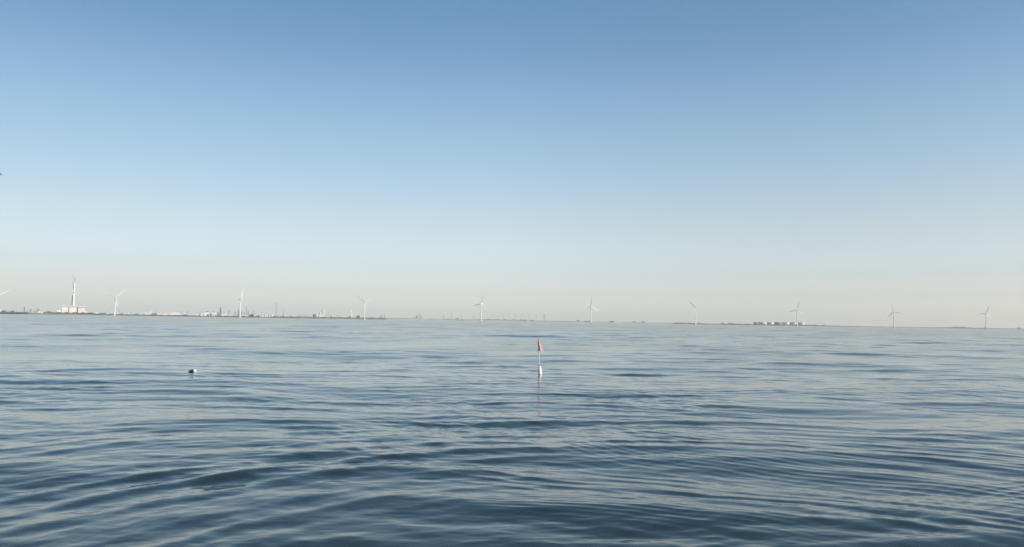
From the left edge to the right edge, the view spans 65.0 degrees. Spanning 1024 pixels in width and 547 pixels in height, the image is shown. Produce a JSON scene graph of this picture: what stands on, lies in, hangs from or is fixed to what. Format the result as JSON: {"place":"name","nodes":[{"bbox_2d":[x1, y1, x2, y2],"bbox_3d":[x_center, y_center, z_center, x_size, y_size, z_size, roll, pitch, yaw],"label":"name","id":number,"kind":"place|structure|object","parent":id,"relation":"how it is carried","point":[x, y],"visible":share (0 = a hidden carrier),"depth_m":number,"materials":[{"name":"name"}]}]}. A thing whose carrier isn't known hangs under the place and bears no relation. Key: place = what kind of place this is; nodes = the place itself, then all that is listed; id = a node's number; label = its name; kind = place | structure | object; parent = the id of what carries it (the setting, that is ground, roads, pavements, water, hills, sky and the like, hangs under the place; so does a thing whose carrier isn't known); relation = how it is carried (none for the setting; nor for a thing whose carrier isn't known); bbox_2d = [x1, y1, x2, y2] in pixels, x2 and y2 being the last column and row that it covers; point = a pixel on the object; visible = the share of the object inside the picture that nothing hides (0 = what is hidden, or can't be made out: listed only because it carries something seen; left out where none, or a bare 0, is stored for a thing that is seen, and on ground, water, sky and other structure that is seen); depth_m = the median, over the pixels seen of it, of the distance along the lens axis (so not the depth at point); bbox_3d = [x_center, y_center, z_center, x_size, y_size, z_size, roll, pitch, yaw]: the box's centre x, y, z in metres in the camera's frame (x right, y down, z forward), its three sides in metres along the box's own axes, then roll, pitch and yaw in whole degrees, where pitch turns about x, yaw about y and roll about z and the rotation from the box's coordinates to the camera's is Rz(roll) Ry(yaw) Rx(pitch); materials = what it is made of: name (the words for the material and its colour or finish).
{"place":"outdoors","nodes":[
{"label":"outdoors","id":0,"kind":"place"},
{"bbox_2d":[28,312,385,319],"bbox_3d":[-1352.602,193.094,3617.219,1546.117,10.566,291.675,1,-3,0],"label":"dike","id":1,"kind":"structure","parent":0,"point":[211,316],"depth_m":3603.00,"materials":[{"name":"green plant"}]},
{"bbox_2d":[0,314,1023,546],"bbox_3d":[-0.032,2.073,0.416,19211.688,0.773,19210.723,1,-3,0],"label":"water","id":2,"kind":"structure","parent":0,"point":[123,431],"depth_m":14.85,"materials":[{"name":"blue liquid"}]},
{"bbox_2d":[0,312,27,313],"bbox_3d":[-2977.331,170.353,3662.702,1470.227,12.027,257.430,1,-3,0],"label":"breakwater","id":3,"kind":"object","parent":2,"relation":"in","point":[13,312],"visible":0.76,"depth_m":3734.17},
{"bbox_2d":[107,291,122,315],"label":"wind turbine","id":4,"kind":"object","parent":2,"relation":"in","point":[115,303],"visible":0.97,"depth_m":3479.53,"materials":[{"name":"metal"}]},
{"bbox_2d":[238,289,242,316],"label":"wind turbine","id":5,"kind":"object","parent":2,"relation":"in","point":[240,305],"visible":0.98,"depth_m":3560.55,"materials":[{"name":"metal"}]},
{"bbox_2d":[538,336,542,373],"bbox_3d":[1.152,3.613,33.172,0.151,2.063,0.215,-2,-4,39],"label":"flag buoy","id":6,"kind":"object","parent":2,"relation":"on","point":[539,367],"visible":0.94,"depth_m":33.15,"materials":[{"name":"white plastic"}]},
{"bbox_2d":[583,297,597,322],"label":"wind turbine","id":7,"kind":"object","parent":2,"relation":"in","point":[590,310],"visible":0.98,"depth_m":3803.37,"materials":[{"name":"metal"}]},
{"bbox_2d":[790,303,802,325],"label":"wind turbine","id":8,"kind":"object","parent":2,"relation":"in","point":[797,314],"visible":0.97,"depth_m":3963.24,"materials":[{"name":"metal"}]},
{"bbox_2d":[888,305,902,327],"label":"wind turbine","id":9,"kind":"object","parent":2,"relation":"in","point":[893,318],"visible":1,"depth_m":4045.12,"materials":[{"name":"metal"}]},
{"bbox_2d":[0,0,1023,328],"label":"sky","id":10,"kind":"structure","parent":0,"point":[847,162],"materials":[{"name":"blue"}]},
{"bbox_2d":[386,318,672,323],"bbox_3d":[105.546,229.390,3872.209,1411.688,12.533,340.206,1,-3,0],"label":"beach","id":11,"kind":"structure","parent":0,"point":[517,320],"depth_m":3828.86,"materials":[{"name":"beige sand"}]},
{"bbox_2d":[673,323,853,326],"bbox_3d":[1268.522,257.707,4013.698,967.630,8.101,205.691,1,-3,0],"label":"dike","id":12,"kind":"structure","parent":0,"point":[758,324],"depth_m":3988.01,"materials":[{"name":"green stone"}]},
{"bbox_2d":[854,326,1023,329],"bbox_3d":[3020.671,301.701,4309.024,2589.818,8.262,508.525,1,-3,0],"label":"beach","id":13,"kind":"structure","parent":0,"point":[939,327],"depth_m":4170.10,"materials":[{"name":"grey sand"}]},
{"bbox_3d":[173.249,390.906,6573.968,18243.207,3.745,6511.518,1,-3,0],"label":"land","id":14,"kind":"structure","parent":0,"visible":0},
{"bbox_2d":[44,312,93,313],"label":"tree line","id":15,"kind":"object","parent":14,"relation":"on","point":[71,313],"visible":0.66,"depth_m":3651.23,"materials":[{"name":"green plant"}]},
{"bbox_2d":[57,306,86,312],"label":"power station","id":16,"kind":"object","parent":14,"relation":"on","point":[71,309],"visible":0.75,"depth_m":5393.79,"materials":[{"name":"beige concrete"}]},
{"bbox_2d":[71,282,74,305],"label":"power station chimney","id":17,"kind":"object","parent":14,"relation":"on","point":[73,299],"visible":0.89,"depth_m":5475.96,"materials":[{"name":"concrete"}]},
{"bbox_2d":[94,313,199,315],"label":"tree line","id":18,"kind":"object","parent":14,"relation":"on","point":[150,314],"visible":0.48,"depth_m":3699.01,"materials":[{"name":"green plant"}]},
{"bbox_2d":[273,316,372,317],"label":"tree line","id":19,"kind":"object","parent":14,"relation":"on","point":[315,316],"visible":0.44,"depth_m":3817.48,"materials":[{"name":"green plant"}]}
]}

